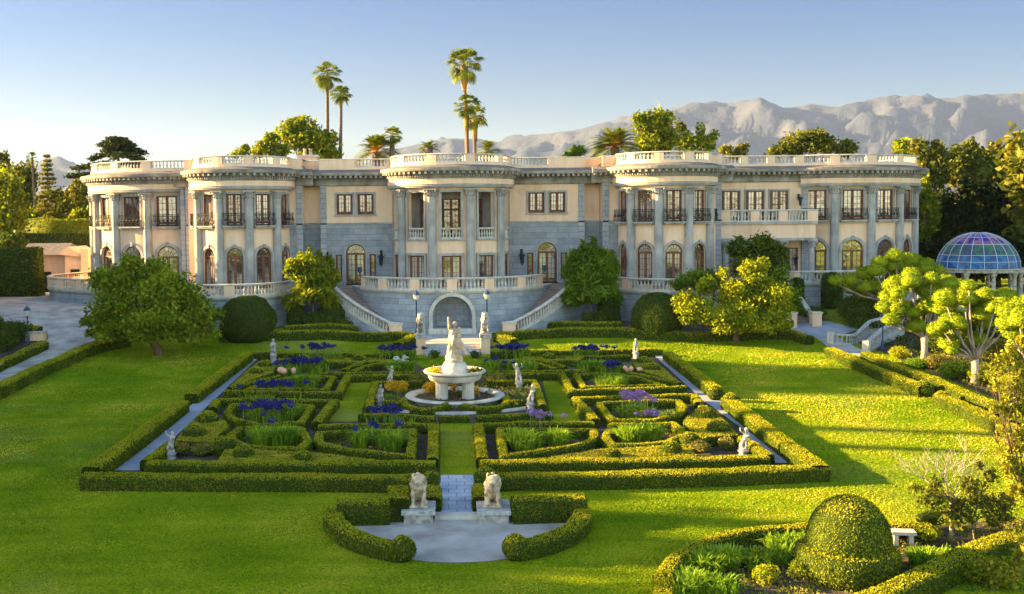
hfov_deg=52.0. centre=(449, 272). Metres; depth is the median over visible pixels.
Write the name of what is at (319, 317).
shrub
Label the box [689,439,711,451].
shrub
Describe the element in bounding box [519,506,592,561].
box hedge
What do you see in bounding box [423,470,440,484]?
box ball
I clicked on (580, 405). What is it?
box hedge
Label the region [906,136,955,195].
tree
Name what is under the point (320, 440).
box hedge
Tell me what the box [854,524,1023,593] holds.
box hedge
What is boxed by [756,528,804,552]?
agapanthus
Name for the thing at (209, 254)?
french door
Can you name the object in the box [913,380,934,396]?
box ball
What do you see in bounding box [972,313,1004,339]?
shrub
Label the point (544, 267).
urn
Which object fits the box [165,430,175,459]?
garden statue
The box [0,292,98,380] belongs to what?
driveway
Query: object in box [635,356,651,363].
box ball
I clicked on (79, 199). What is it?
tree
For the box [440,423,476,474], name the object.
grass strip
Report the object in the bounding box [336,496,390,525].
box hedge
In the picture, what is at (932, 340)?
shrub
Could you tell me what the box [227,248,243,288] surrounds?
french door
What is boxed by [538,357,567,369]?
box hedge
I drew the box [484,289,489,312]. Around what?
lamp post
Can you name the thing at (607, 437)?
box hedge
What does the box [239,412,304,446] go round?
agapanthus
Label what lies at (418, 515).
pedestal
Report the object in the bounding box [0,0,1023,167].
sky
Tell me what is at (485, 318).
lion statue
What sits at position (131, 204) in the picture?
french window
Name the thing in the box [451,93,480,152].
fan palm
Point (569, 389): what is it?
box hedge
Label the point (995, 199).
tree
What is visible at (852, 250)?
french door
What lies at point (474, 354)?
shrub
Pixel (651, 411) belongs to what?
agapanthus
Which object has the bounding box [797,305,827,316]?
shrub
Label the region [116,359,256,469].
gravel path
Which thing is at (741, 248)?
tree
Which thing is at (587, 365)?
agapanthus
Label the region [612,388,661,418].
agapanthus
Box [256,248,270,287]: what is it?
french door
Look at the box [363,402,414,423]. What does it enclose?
agapanthus
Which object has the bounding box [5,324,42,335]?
box hedge
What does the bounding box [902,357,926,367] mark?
shrub
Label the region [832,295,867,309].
shrub
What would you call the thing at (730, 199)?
french window
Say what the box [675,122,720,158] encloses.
tree
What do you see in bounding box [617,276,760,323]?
terrace
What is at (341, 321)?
shrub
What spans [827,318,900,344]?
garden balustrade
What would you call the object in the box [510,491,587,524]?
box hedge
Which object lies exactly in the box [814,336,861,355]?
path
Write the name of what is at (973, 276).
tree
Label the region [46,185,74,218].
tree
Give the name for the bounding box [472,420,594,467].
box hedge
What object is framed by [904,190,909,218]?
french window
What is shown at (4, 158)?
tree
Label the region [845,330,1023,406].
planting bed
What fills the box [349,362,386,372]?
box hedge
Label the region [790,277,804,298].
hedge column
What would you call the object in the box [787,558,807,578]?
shrub
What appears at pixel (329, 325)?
box hedge
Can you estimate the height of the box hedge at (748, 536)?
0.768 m
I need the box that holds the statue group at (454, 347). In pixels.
[445,317,468,362]
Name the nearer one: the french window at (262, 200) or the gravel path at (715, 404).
the gravel path at (715, 404)
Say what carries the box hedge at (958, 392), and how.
on the lawn at (832, 315)
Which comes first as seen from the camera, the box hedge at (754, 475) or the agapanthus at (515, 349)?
the box hedge at (754, 475)
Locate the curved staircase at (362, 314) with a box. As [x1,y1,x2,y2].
[333,285,402,331]
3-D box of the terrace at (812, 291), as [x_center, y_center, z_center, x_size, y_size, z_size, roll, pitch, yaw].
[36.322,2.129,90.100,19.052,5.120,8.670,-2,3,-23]
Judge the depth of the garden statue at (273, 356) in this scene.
70.61 m
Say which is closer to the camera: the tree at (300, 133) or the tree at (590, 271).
the tree at (590, 271)
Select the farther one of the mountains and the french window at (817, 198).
the mountains
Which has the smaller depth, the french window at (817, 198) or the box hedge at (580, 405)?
the box hedge at (580, 405)
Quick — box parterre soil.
[169,357,742,471]
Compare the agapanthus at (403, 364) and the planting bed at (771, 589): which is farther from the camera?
the agapanthus at (403, 364)
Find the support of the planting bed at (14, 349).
on the lawn at (832, 315)
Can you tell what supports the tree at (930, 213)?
on the lawn at (832, 315)
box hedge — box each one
[0,337,130,399]
[0,340,48,371]
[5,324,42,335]
[78,471,422,492]
[80,400,189,473]
[139,440,176,471]
[145,459,435,474]
[175,410,229,456]
[183,352,253,404]
[208,397,339,430]
[218,329,415,351]
[218,448,375,460]
[223,373,422,400]
[223,403,315,428]
[226,425,312,451]
[227,375,282,389]
[232,362,274,385]
[245,375,337,391]
[253,351,400,359]
[277,357,384,364]
[282,322,358,331]
[313,428,417,459]
[318,422,439,467]
[321,371,422,379]
[322,507,397,562]
[324,359,409,366]
[328,360,379,368]
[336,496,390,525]
[341,359,368,371]
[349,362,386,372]
[358,413,435,422]
[364,380,422,413]
[382,400,403,407]
[387,485,410,521]
[399,397,450,415]
[426,484,442,511]
[438,415,469,423]
[459,395,510,414]
[471,483,484,511]
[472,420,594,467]
[475,411,553,422]
[478,454,770,472]
[485,369,587,376]
[486,372,686,398]
[486,379,547,411]
[490,348,662,359]
[492,326,814,344]
[495,427,599,459]
[497,464,829,491]
[498,356,583,366]
[501,359,558,370]
[507,399,526,407]
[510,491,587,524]
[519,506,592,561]
[522,354,630,361]
[528,359,580,366]
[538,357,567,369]
[544,444,697,458]
[547,320,622,328]
[571,393,702,427]
[572,372,665,388]
[595,399,687,426]
[599,421,685,448]
[626,371,681,385]
[632,359,678,380]
[652,521,932,593]
[662,351,722,395]
[683,405,737,452]
[720,398,830,481]
[736,435,774,464]
[823,347,929,396]
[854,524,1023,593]
[859,351,1023,424]
[932,394,1023,446]
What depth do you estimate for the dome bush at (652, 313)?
76.44 m
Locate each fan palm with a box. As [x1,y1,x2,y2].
[25,152,38,207]
[312,61,342,131]
[328,85,352,158]
[383,126,403,164]
[445,48,484,152]
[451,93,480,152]
[462,104,487,152]
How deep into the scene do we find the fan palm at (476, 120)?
127.02 m
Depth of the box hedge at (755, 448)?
44.33 m
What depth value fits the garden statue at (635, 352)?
70.80 m
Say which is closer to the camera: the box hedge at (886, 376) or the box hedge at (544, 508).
the box hedge at (544, 508)
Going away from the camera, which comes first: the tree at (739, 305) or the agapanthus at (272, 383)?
the agapanthus at (272, 383)
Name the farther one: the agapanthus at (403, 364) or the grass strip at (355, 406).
the agapanthus at (403, 364)
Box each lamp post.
[23,306,30,342]
[413,290,419,332]
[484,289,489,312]
[879,313,884,349]
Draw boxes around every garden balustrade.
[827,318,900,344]
[862,317,904,351]
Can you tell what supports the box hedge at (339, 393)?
on the parterre soil
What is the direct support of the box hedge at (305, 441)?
on the parterre soil
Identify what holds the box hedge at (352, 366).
on the parterre soil
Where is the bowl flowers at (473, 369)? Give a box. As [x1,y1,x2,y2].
[466,364,486,372]
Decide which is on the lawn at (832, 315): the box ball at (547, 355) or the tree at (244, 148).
the tree at (244, 148)
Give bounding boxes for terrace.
[46,271,295,329]
[352,274,551,333]
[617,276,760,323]
[782,270,956,306]
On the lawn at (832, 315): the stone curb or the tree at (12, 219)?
the tree at (12, 219)
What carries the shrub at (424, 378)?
on the parterre soil
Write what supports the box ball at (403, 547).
on the lawn at (832, 315)
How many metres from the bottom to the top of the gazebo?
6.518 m
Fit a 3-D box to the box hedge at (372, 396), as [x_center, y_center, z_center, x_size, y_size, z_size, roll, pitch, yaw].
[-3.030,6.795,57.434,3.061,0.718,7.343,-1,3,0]
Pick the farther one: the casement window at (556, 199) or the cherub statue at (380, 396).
the casement window at (556, 199)
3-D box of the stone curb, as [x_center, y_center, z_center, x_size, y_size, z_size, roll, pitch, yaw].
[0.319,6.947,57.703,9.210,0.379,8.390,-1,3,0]
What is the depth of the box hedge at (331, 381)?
59.63 m
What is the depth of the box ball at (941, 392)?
54.51 m
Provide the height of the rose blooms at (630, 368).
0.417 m
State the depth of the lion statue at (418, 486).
36.30 m
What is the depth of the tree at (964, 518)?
33.17 m
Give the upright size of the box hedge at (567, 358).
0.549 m
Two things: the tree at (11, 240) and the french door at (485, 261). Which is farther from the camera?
the tree at (11, 240)
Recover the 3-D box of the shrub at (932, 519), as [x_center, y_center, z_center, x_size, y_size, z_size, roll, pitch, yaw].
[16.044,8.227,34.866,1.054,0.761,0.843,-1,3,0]
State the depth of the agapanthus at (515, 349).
70.92 m
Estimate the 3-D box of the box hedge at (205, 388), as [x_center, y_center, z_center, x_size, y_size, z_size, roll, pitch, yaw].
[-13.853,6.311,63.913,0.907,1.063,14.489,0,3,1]
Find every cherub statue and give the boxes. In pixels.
[376,384,383,405]
[387,366,393,380]
[513,363,522,388]
[526,384,534,409]
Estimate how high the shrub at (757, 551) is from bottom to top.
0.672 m
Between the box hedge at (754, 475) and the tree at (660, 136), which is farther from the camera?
the tree at (660, 136)
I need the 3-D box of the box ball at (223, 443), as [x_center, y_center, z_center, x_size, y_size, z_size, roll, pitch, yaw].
[-9.863,7.516,45.793,0.929,0.728,0.941,-1,3,0]
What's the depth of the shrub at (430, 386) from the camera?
59.02 m
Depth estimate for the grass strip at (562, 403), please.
55.98 m
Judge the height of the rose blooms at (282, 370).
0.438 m
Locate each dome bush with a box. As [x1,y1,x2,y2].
[219,295,277,342]
[630,292,683,335]
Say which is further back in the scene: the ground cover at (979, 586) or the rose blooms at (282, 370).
the rose blooms at (282, 370)
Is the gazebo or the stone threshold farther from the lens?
the gazebo
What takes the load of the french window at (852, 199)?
in the mansion
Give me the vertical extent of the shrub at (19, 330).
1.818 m
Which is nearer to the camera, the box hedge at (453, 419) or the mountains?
the box hedge at (453, 419)
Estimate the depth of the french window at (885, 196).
89.23 m
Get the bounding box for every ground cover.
[236,413,299,423]
[239,434,299,445]
[275,382,326,388]
[328,439,406,452]
[375,380,535,408]
[377,379,536,409]
[507,437,587,452]
[611,406,676,418]
[612,429,673,442]
[706,515,1023,593]
[710,515,1022,593]
[877,317,1023,378]
[892,330,1023,401]
[944,561,1023,593]
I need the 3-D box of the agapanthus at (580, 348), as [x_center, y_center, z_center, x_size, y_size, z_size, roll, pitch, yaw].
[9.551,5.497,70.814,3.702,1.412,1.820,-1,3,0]
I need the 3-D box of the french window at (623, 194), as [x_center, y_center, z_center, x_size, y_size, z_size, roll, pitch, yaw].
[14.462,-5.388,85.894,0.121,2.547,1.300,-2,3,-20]
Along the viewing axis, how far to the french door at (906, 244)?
91.30 m
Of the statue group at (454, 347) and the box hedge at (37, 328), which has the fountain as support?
the statue group at (454, 347)
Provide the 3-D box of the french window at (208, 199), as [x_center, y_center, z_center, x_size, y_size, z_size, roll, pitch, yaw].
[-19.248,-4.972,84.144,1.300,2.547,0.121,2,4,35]
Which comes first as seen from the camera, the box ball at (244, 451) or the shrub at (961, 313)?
the box ball at (244, 451)
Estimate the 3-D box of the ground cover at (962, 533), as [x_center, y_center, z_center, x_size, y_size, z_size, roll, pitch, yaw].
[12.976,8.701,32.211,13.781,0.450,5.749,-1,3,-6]
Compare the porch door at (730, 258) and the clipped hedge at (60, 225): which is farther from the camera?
the clipped hedge at (60, 225)
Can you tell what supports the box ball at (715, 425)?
on the parterre soil
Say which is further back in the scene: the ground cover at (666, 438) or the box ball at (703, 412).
the box ball at (703, 412)
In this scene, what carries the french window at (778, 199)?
in the mansion
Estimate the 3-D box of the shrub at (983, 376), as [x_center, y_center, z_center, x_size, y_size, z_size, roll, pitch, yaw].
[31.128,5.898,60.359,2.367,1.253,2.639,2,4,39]
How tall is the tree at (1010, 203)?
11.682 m
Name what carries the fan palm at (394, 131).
on the lawn at (832, 315)
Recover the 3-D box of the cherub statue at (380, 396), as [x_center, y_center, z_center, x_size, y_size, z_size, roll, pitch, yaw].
[-3.660,6.618,55.940,0.360,1.280,0.354,2,4,45]
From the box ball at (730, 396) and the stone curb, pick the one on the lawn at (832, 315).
the box ball at (730, 396)
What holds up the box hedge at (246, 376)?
on the parterre soil
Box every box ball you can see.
[182,423,206,436]
[195,411,218,422]
[213,436,234,451]
[233,444,254,457]
[248,367,264,373]
[257,359,273,366]
[293,449,311,460]
[352,354,366,360]
[390,534,416,562]
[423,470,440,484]
[473,466,496,483]
[501,532,528,560]
[541,352,555,359]
[603,447,620,457]
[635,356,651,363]
[643,363,660,370]
[660,440,681,453]
[679,431,700,446]
[693,406,717,418]
[706,385,723,399]
[706,419,731,431]
[722,392,739,400]
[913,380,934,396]
[935,390,950,395]
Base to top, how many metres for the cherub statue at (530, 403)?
1.435 m
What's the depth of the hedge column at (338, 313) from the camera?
81.74 m
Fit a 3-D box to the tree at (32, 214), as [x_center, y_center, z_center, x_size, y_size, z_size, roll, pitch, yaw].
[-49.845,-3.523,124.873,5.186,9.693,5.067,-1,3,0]
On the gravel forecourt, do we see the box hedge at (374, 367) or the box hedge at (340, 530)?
the box hedge at (340, 530)
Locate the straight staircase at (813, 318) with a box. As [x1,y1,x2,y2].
[763,277,822,327]
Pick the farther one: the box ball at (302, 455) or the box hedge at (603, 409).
the box hedge at (603, 409)
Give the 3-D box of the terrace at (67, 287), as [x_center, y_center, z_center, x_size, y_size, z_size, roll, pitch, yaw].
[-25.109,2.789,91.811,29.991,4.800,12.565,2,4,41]
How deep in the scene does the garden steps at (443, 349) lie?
73.71 m
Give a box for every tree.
[0,147,12,192]
[0,162,31,235]
[0,230,29,246]
[9,158,41,209]
[22,202,46,218]
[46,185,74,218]
[63,136,149,189]
[64,172,88,213]
[68,205,88,218]
[74,252,225,355]
[227,139,251,162]
[249,130,292,162]
[272,114,343,159]
[281,245,341,312]
[560,236,624,312]
[561,144,588,156]
[630,102,680,158]
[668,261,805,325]
[669,255,797,342]
[672,117,686,157]
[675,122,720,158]
[717,141,750,162]
[725,230,790,280]
[763,127,859,162]
[891,137,913,157]
[892,434,989,541]
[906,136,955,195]
[909,453,1022,539]
[918,230,944,261]
[919,172,942,242]
[932,175,992,277]
[934,230,1003,289]
[944,135,993,195]
[969,505,1023,592]
[974,319,1023,500]
[977,172,1018,286]
[978,141,1009,182]
[992,120,1023,242]
[998,233,1023,291]
[1005,200,1023,237]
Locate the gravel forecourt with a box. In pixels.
[355,515,564,562]
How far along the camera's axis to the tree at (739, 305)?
75.05 m
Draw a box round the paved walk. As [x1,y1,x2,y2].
[440,475,473,511]
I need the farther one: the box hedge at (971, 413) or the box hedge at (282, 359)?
the box hedge at (282, 359)
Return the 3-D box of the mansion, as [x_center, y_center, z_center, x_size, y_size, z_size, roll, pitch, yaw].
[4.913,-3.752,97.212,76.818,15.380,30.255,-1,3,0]
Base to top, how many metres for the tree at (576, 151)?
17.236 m
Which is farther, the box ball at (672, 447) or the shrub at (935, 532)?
the box ball at (672, 447)
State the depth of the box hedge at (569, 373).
63.95 m
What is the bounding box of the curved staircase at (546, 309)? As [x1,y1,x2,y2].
[499,283,583,331]
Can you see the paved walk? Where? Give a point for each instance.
(456, 492)
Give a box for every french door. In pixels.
[103,246,111,272]
[125,246,140,258]
[157,246,178,273]
[205,248,214,288]
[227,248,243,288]
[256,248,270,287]
[282,247,287,284]
[395,255,397,284]
[410,256,423,286]
[442,256,461,286]
[479,255,492,285]
[505,254,507,282]
[621,244,626,276]
[638,244,651,284]
[665,244,681,284]
[694,244,703,273]
[814,240,825,278]
[842,240,862,275]
[877,239,891,277]
[904,239,909,253]
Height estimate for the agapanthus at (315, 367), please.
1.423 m
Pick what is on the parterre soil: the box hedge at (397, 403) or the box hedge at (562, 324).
the box hedge at (397, 403)
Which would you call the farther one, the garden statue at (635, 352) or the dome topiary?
the garden statue at (635, 352)
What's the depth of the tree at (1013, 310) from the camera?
53.86 m
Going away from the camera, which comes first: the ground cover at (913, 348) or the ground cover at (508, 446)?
the ground cover at (508, 446)
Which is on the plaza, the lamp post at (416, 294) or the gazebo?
the lamp post at (416, 294)
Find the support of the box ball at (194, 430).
on the parterre soil
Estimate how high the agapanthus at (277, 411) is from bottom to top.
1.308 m
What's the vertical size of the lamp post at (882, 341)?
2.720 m
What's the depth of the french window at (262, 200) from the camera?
84.15 m
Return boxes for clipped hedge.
[0,246,45,296]
[17,232,89,246]
[24,218,89,233]
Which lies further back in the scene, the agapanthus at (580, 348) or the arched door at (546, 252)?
the arched door at (546, 252)
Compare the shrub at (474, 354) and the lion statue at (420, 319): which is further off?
the lion statue at (420, 319)
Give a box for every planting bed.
[0,337,37,358]
[580,320,789,331]
[722,517,1023,593]
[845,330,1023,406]
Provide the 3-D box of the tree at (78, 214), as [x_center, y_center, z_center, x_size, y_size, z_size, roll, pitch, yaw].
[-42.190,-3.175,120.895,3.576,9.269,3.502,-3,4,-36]
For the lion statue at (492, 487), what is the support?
on the pedestal at (494, 515)
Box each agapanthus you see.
[237,379,309,398]
[239,398,306,422]
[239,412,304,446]
[271,356,328,376]
[284,342,345,364]
[287,373,322,387]
[343,419,413,451]
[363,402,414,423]
[373,343,426,359]
[383,355,418,371]
[479,356,539,374]
[490,343,533,358]
[497,425,577,450]
[527,408,567,427]
[567,344,616,355]
[570,358,606,372]
[587,372,632,385]
[592,360,634,374]
[609,419,667,442]
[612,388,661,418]
[631,409,660,418]
[658,564,753,593]
[676,540,794,573]
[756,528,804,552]
[900,543,951,566]
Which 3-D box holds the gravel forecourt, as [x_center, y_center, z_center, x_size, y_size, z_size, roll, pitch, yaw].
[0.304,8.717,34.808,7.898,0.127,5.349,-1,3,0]
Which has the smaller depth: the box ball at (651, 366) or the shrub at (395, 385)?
the shrub at (395, 385)
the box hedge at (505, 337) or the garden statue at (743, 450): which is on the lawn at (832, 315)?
the box hedge at (505, 337)
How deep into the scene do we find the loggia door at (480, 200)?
85.72 m
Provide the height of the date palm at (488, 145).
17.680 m
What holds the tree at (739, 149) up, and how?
on the lawn at (832, 315)
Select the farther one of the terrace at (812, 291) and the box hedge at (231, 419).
the terrace at (812, 291)
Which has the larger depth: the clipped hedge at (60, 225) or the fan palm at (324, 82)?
the fan palm at (324, 82)
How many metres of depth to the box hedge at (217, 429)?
47.59 m
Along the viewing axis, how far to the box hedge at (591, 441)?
45.33 m
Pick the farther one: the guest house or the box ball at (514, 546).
the guest house
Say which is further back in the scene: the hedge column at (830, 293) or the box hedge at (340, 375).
the hedge column at (830, 293)
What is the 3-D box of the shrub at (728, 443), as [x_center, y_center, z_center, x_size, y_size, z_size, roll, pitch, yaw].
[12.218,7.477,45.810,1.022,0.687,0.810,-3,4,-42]
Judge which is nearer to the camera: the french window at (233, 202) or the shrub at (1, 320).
the shrub at (1, 320)
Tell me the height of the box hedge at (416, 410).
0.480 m
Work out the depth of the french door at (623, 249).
86.27 m
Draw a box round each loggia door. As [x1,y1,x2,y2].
[420,199,423,236]
[442,199,460,236]
[479,199,481,236]
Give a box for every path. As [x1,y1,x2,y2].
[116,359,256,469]
[655,356,787,462]
[791,321,857,337]
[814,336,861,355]
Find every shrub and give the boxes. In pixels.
[0,316,7,329]
[0,318,32,342]
[0,330,19,351]
[173,441,191,455]
[190,442,214,455]
[301,311,335,323]
[334,316,353,324]
[384,380,409,392]
[409,373,428,383]
[422,381,435,392]
[428,349,440,358]
[448,383,458,392]
[470,350,480,358]
[474,386,479,393]
[481,374,506,381]
[580,310,611,321]
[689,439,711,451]
[717,436,735,449]
[749,546,764,558]
[751,563,782,584]
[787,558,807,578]
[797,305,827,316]
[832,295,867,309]
[836,295,880,321]
[842,317,884,328]
[888,346,909,358]
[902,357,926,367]
[915,509,946,525]
[917,525,942,540]
[923,310,974,329]
[923,354,964,368]
[928,334,964,351]
[938,361,980,379]
[961,555,1019,586]
[967,362,1010,384]
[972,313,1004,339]
[981,337,1023,364]
[989,372,1023,394]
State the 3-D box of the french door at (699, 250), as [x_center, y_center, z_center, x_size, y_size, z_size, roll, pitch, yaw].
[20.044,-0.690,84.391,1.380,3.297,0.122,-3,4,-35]
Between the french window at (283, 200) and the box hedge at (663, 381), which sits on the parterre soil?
the box hedge at (663, 381)
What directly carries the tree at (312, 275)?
on the lawn at (832, 315)
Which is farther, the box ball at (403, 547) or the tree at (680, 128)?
the tree at (680, 128)
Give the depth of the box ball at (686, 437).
45.52 m
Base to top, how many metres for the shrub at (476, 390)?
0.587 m
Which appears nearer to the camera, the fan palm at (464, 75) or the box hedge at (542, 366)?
the box hedge at (542, 366)
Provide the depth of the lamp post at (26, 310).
75.39 m
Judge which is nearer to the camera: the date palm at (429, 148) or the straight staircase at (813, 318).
the straight staircase at (813, 318)
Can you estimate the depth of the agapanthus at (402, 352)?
70.96 m
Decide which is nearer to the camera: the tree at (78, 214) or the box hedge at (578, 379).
the box hedge at (578, 379)
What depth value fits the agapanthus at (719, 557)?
31.33 m
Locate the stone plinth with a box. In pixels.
[23,331,47,340]
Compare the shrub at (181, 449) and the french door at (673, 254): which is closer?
the shrub at (181, 449)
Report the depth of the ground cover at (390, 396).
58.41 m
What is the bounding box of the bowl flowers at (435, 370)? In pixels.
[426,365,441,372]
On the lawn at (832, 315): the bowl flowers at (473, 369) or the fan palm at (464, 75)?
the fan palm at (464, 75)
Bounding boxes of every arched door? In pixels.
[346,244,365,283]
[537,242,556,281]
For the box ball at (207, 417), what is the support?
on the parterre soil
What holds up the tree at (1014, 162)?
on the lawn at (832, 315)
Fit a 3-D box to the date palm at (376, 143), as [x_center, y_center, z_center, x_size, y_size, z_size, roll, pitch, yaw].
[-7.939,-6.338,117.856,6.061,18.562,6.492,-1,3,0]
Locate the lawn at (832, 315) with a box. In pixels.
[0,277,1023,593]
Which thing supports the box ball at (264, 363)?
on the parterre soil
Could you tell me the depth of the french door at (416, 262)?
84.48 m
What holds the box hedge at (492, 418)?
on the parterre soil
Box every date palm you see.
[353,134,402,165]
[417,140,440,157]
[475,140,502,160]
[586,126,645,158]
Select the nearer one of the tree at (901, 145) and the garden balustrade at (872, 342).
the garden balustrade at (872, 342)
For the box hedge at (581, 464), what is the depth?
42.26 m
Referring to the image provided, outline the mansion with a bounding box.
[80,149,928,317]
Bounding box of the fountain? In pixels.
[405,361,504,407]
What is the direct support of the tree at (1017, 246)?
on the lawn at (832, 315)
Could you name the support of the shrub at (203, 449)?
on the parterre soil
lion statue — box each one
[409,472,427,507]
[416,312,425,334]
[480,312,489,333]
[483,472,501,507]
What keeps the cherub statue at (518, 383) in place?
on the parterre soil
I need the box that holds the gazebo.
[936,232,1023,309]
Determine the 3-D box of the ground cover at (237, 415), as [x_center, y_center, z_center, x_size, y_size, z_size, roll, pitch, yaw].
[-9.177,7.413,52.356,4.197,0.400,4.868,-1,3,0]
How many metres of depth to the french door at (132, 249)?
89.29 m
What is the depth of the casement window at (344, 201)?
88.01 m
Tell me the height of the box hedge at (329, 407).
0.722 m
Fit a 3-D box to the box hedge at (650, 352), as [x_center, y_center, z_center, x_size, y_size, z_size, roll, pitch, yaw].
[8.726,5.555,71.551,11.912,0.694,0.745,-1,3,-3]
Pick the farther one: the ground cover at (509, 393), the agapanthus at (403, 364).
the agapanthus at (403, 364)
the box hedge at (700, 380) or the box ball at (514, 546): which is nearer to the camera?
the box ball at (514, 546)
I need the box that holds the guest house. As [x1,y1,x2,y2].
[26,243,90,291]
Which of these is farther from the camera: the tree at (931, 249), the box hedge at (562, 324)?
the tree at (931, 249)
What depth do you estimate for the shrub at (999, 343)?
66.62 m
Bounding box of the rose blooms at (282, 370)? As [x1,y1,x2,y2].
[277,367,295,373]
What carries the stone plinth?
on the lawn at (832, 315)
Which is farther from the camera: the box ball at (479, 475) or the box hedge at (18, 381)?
the box hedge at (18, 381)
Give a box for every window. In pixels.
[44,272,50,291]
[102,197,110,226]
[124,197,139,226]
[156,196,177,224]
[204,194,212,225]
[226,194,241,225]
[256,194,269,225]
[281,194,286,224]
[337,194,352,214]
[358,194,373,213]
[528,192,543,212]
[549,192,564,212]
[621,191,626,221]
[638,190,651,221]
[666,190,681,221]
[695,190,703,220]
[722,191,739,220]
[746,191,763,220]
[770,190,787,219]
[808,190,826,219]
[843,190,862,219]
[878,189,892,219]
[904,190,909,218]
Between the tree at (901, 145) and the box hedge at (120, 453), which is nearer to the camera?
the box hedge at (120, 453)
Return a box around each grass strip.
[328,382,370,421]
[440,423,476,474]
[543,381,579,421]
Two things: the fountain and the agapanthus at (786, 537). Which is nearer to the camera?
the agapanthus at (786, 537)
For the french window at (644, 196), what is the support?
in the mansion
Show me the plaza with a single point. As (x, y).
(442, 339)
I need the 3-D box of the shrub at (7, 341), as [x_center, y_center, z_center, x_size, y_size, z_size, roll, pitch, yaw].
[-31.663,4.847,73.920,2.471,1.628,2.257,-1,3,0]
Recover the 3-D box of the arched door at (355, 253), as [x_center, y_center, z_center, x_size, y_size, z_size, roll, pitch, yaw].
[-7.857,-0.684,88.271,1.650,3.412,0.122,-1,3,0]
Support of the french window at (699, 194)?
in the mansion
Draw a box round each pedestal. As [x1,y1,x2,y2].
[401,501,435,523]
[415,333,426,354]
[476,499,510,523]
[479,333,490,353]
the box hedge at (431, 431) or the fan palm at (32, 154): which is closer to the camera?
the box hedge at (431, 431)
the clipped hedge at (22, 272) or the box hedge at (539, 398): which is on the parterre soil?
the box hedge at (539, 398)
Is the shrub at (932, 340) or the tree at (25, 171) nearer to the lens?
the shrub at (932, 340)
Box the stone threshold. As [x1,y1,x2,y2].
[435,512,478,519]
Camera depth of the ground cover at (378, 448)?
46.61 m
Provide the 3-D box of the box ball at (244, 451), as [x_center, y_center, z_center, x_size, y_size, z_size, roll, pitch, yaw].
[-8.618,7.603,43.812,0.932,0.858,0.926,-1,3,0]
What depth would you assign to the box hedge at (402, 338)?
77.61 m
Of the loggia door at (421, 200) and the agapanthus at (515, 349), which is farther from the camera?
the loggia door at (421, 200)
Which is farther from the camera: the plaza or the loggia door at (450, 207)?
the loggia door at (450, 207)
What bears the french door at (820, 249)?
in the mansion
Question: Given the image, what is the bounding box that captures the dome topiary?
[794,494,902,592]
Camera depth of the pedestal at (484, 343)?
73.52 m
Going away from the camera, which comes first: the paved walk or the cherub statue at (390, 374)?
the paved walk
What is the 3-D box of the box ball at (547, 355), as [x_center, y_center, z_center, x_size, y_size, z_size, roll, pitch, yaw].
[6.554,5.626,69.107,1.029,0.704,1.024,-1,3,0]
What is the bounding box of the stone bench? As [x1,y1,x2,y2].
[891,528,916,545]
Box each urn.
[357,267,361,275]
[541,265,546,273]
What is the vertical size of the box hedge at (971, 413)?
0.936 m
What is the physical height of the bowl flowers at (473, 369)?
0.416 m
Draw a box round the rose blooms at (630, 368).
[623,365,641,371]
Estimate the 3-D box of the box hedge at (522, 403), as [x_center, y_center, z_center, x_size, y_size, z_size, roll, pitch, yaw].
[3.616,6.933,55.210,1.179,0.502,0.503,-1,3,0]
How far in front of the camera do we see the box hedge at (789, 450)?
46.01 m
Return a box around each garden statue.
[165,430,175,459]
[270,338,276,362]
[632,338,639,358]
[738,427,749,454]
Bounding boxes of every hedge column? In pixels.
[286,295,304,324]
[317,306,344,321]
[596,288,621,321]
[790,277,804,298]
[820,271,843,308]
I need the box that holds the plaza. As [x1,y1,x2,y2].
[426,332,493,345]
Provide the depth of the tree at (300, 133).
120.43 m
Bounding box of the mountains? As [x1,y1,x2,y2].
[7,90,1023,203]
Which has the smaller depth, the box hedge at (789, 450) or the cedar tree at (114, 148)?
the box hedge at (789, 450)
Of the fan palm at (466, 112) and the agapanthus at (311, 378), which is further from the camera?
the fan palm at (466, 112)
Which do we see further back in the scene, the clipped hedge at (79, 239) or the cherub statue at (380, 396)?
the clipped hedge at (79, 239)
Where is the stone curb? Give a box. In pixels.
[374,392,536,414]
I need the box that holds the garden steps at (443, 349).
[425,345,480,355]
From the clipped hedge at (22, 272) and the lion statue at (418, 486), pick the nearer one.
the lion statue at (418, 486)
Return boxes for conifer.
[32,154,65,232]
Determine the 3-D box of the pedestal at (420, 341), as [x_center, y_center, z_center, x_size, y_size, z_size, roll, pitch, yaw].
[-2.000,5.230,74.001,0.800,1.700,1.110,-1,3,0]
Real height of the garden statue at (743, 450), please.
1.353 m
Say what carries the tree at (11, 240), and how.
on the lawn at (832, 315)
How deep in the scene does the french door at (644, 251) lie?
84.37 m
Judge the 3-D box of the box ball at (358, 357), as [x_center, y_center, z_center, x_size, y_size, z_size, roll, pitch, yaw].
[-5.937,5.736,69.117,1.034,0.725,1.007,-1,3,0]
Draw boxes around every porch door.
[728,254,742,277]
[785,248,797,270]
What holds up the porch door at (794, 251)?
in the mansion

